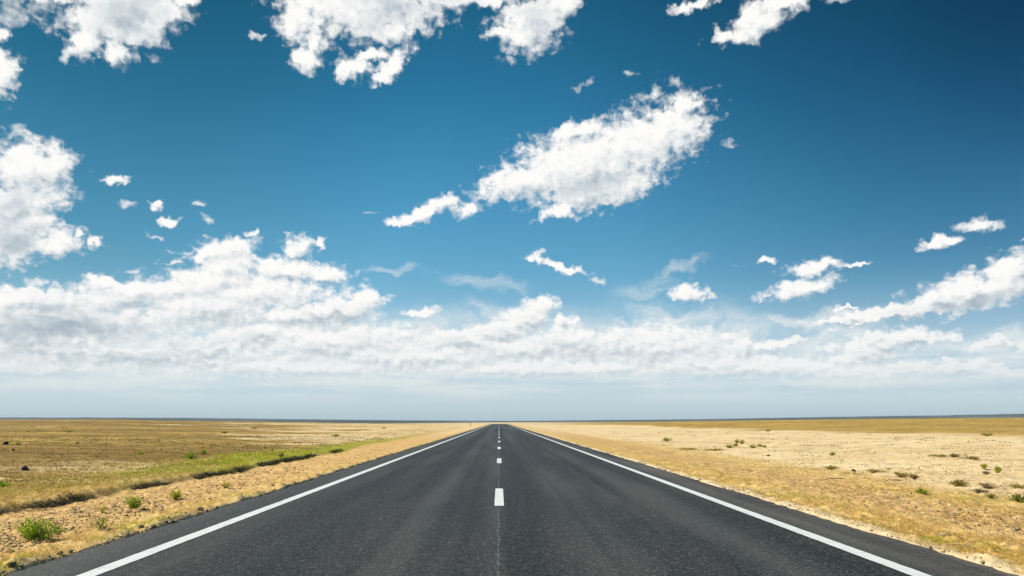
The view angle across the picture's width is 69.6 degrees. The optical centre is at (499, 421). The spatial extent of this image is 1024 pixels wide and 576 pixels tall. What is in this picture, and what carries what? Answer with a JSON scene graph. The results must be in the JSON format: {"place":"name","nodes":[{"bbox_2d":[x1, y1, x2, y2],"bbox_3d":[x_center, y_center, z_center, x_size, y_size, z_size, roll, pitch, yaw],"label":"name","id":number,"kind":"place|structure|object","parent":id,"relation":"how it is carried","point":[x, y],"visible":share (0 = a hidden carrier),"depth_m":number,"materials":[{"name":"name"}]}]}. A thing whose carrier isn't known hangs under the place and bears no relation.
{"place":"outdoors","nodes":[
{"label":"outdoors","id":0,"kind":"place"},
{"bbox_2d":[1,438,404,494],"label":"meadow grass","id":1,"kind":"structure","parent":0,"point":[269,457],"depth_m":26.76,"materials":[{"name":"plant"}]},
{"bbox_2d":[0,414,1023,575],"bbox_3d":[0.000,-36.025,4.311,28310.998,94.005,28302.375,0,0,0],"label":"ground","id":2,"kind":"structure","parent":0,"point":[883,429],"depth_m":30.16,"materials":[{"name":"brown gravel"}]},
{"bbox_2d":[0,481,12,486],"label":"bush","id":3,"kind":"object","parent":2,"relation":"on","point":[2,484],"visible":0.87,"depth_m":16.61,"materials":[{"name":"green plant"}]},
{"bbox_2d":[7,562,16,566],"bbox_3d":[-4.540,1.333,6.867,0.065,0.048,0.092,0,0,31],"label":"stone","id":4,"kind":"object","parent":2,"relation":"on","point":[11,564],"visible":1,"depth_m":6.84,"materials":[{"name":"grey stone"}]},
{"bbox_2d":[13,516,67,542],"bbox_3d":[-5.378,1.267,8.629,0.545,0.306,0.517,0,0,-21],"label":"bush","id":5,"kind":"object","parent":2,"relation":"on","point":[33,533],"visible":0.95,"depth_m":8.62,"materials":[{"name":"green plant"}]},
{"bbox_2d":[90,514,112,529],"bbox_3d":[-5.105,1.287,9.429,0.223,0.211,0.278,0,0,8],"label":"weed","id":6,"kind":"object","parent":2,"relation":"on","point":[101,524],"visible":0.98,"depth_m":9.41,"materials":[{"name":"green plant"}]},
{"bbox_2d":[98,504,105,512],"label":"weed","id":7,"kind":"object","parent":2,"relation":"on","point":[102,509],"visible":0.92,"depth_m":11.70,"materials":[{"name":"green plant"}]},
{"bbox_2d":[124,495,145,509],"bbox_3d":[-5.759,1.277,11.641,0.309,0.275,0.335,0,0,-18],"label":"bush","id":8,"kind":"object","parent":2,"relation":"on","point":[135,504],"visible":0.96,"depth_m":11.62,"materials":[{"name":"green plant"}]},
{"bbox_2d":[0,449,345,516],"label":"undergrowth","id":9,"kind":"object","parent":2,"relation":"on","point":[155,484],"visible":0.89,"depth_m":18.21,"materials":[{"name":"green plant"}]},
{"bbox_2d":[169,489,184,499],"bbox_3d":[-5.789,1.317,13.231,0.287,0.218,0.315,0,0,-39],"label":"bush","id":10,"kind":"object","parent":2,"relation":"on","point":[175,495],"visible":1,"depth_m":13.20,"materials":[{"name":"green plant"}]},
{"bbox_2d":[183,452,197,458],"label":"bush","id":11,"kind":"object","parent":2,"relation":"on","point":[190,454],"visible":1,"depth_m":28.10,"materials":[{"name":"green plant"}]},
{"bbox_2d":[197,449,208,454],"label":"bush","id":12,"kind":"object","parent":2,"relation":"on","point":[203,451],"visible":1,"depth_m":31.57,"materials":[{"name":"green plant"}]},
{"bbox_2d":[220,482,231,487],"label":"weed","id":13,"kind":"object","parent":2,"relation":"on","point":[224,485],"visible":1,"depth_m":15.16,"materials":[{"name":"green plant"}]},
{"bbox_2d":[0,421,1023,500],"bbox_3d":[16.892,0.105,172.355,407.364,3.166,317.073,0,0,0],"label":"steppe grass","id":14,"kind":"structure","parent":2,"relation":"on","point":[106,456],"depth_m":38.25,"materials":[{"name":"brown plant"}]},
{"bbox_2d":[705,448,726,450],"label":"dry bush","id":15,"kind":"object","parent":2,"relation":"on","point":[714,449],"visible":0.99,"depth_m":38.36,"materials":[{"name":"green plant"}]},
{"bbox_2d":[824,465,837,469],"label":"dry bush","id":16,"kind":"object","parent":2,"relation":"on","point":[829,467],"visible":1,"depth_m":23.29,"materials":[{"name":"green plant"}]},
{"bbox_2d":[865,468,887,472],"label":"dry bush","id":17,"kind":"object","parent":2,"relation":"on","point":[871,470],"visible":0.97,"depth_m":21.68,"materials":[{"name":"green plant"}]},
{"bbox_2d":[893,471,908,477],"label":"dry bush","id":18,"kind":"object","parent":2,"relation":"on","point":[900,475],"visible":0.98,"depth_m":20.46,"materials":[{"name":"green plant"}]},
{"bbox_2d":[908,474,919,478],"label":"dead bush","id":19,"kind":"object","parent":2,"relation":"on","point":[913,476],"visible":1,"depth_m":19.75,"materials":[{"name":"brown plant"}]},
{"bbox_2d":[914,487,928,493],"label":"bush","id":20,"kind":"object","parent":2,"relation":"on","point":[919,490],"visible":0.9,"depth_m":15.47,"materials":[{"name":"green plant"}]},
{"bbox_2d":[928,452,951,456],"bbox_3d":[18.202,1.387,30.496,0.993,0.195,0.910,0,0,-25],"label":"dry bush","id":21,"kind":"object","parent":2,"relation":"on","point":[941,455],"visible":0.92,"depth_m":30.36,"materials":[{"name":"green plant"}]},
{"bbox_2d":[942,542,973,546],"bbox_3d":[4.977,1.327,7.954,0.338,0.048,0.097,0,0,30],"label":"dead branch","id":22,"kind":"object","parent":2,"relation":"on","point":[959,544],"visible":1,"depth_m":7.92,"materials":[{"name":"beige wood"}]},
{"bbox_2d":[948,479,969,486],"bbox_3d":[10.947,1.460,17.525,0.446,0.203,0.439,0,0,0],"label":"dry bush","id":23,"kind":"object","parent":2,"relation":"on","point":[957,483],"visible":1,"depth_m":17.48,"materials":[{"name":"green plant"}]},
{"bbox_2d":[963,456,978,459],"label":"dry bush","id":24,"kind":"object","parent":2,"relation":"on","point":[972,458],"visible":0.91,"depth_m":29.48,"materials":[{"name":"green plant"}]},
{"bbox_2d":[968,488,988,492],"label":"dead bush","id":25,"kind":"object","parent":2,"relation":"on","point":[980,491],"visible":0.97,"depth_m":15.51,"materials":[{"name":"brown plant"}]},
{"bbox_2d":[977,481,1003,488],"bbox_3d":[11.255,1.458,16.836,0.551,0.183,0.615,0,0,-29],"label":"dead bush","id":26,"kind":"object","parent":2,"relation":"on","point":[986,486],"visible":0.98,"depth_m":16.81,"materials":[{"name":"brown plant"}]},
{"bbox_2d":[992,466,1002,472],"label":"bush","id":27,"kind":"object","parent":2,"relation":"on","point":[997,469],"visible":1,"depth_m":21.56,"materials":[{"name":"green plant"}]},
{"bbox_2d":[1004,493,1023,502],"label":"bush","id":28,"kind":"object","parent":2,"relation":"on","point":[1019,498],"visible":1,"depth_m":13.79,"materials":[{"name":"green plant"}]},
{"bbox_2d":[1005,483,1023,488],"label":"dry bush","id":29,"kind":"object","parent":2,"relation":"on","point":[1016,486],"visible":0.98,"depth_m":16.90,"materials":[{"name":"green plant"}]},
{"bbox_2d":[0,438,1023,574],"bbox_3d":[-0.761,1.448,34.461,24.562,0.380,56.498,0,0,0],"label":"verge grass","id":30,"kind":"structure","parent":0,"point":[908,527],"depth_m":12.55,"materials":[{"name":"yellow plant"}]},
{"bbox_2d":[0,0,1023,420],"label":"sky","id":31,"kind":"structure","parent":0,"point":[453,210],"materials":[{"name":"blue"}]},
{"bbox_2d":[7,424,1018,575],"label":"road","id":32,"kind":"structure","parent":0,"point":[499,500],"depth_m":9.15,"materials":[{"name":"grey asphalt"}]},
{"bbox_2d":[675,447,699,449],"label":"dry bush","id":33,"kind":"object","parent":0,"point":[688,448],"visible":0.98,"depth_m":40.25,"materials":[{"name":"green plant"}]}
]}

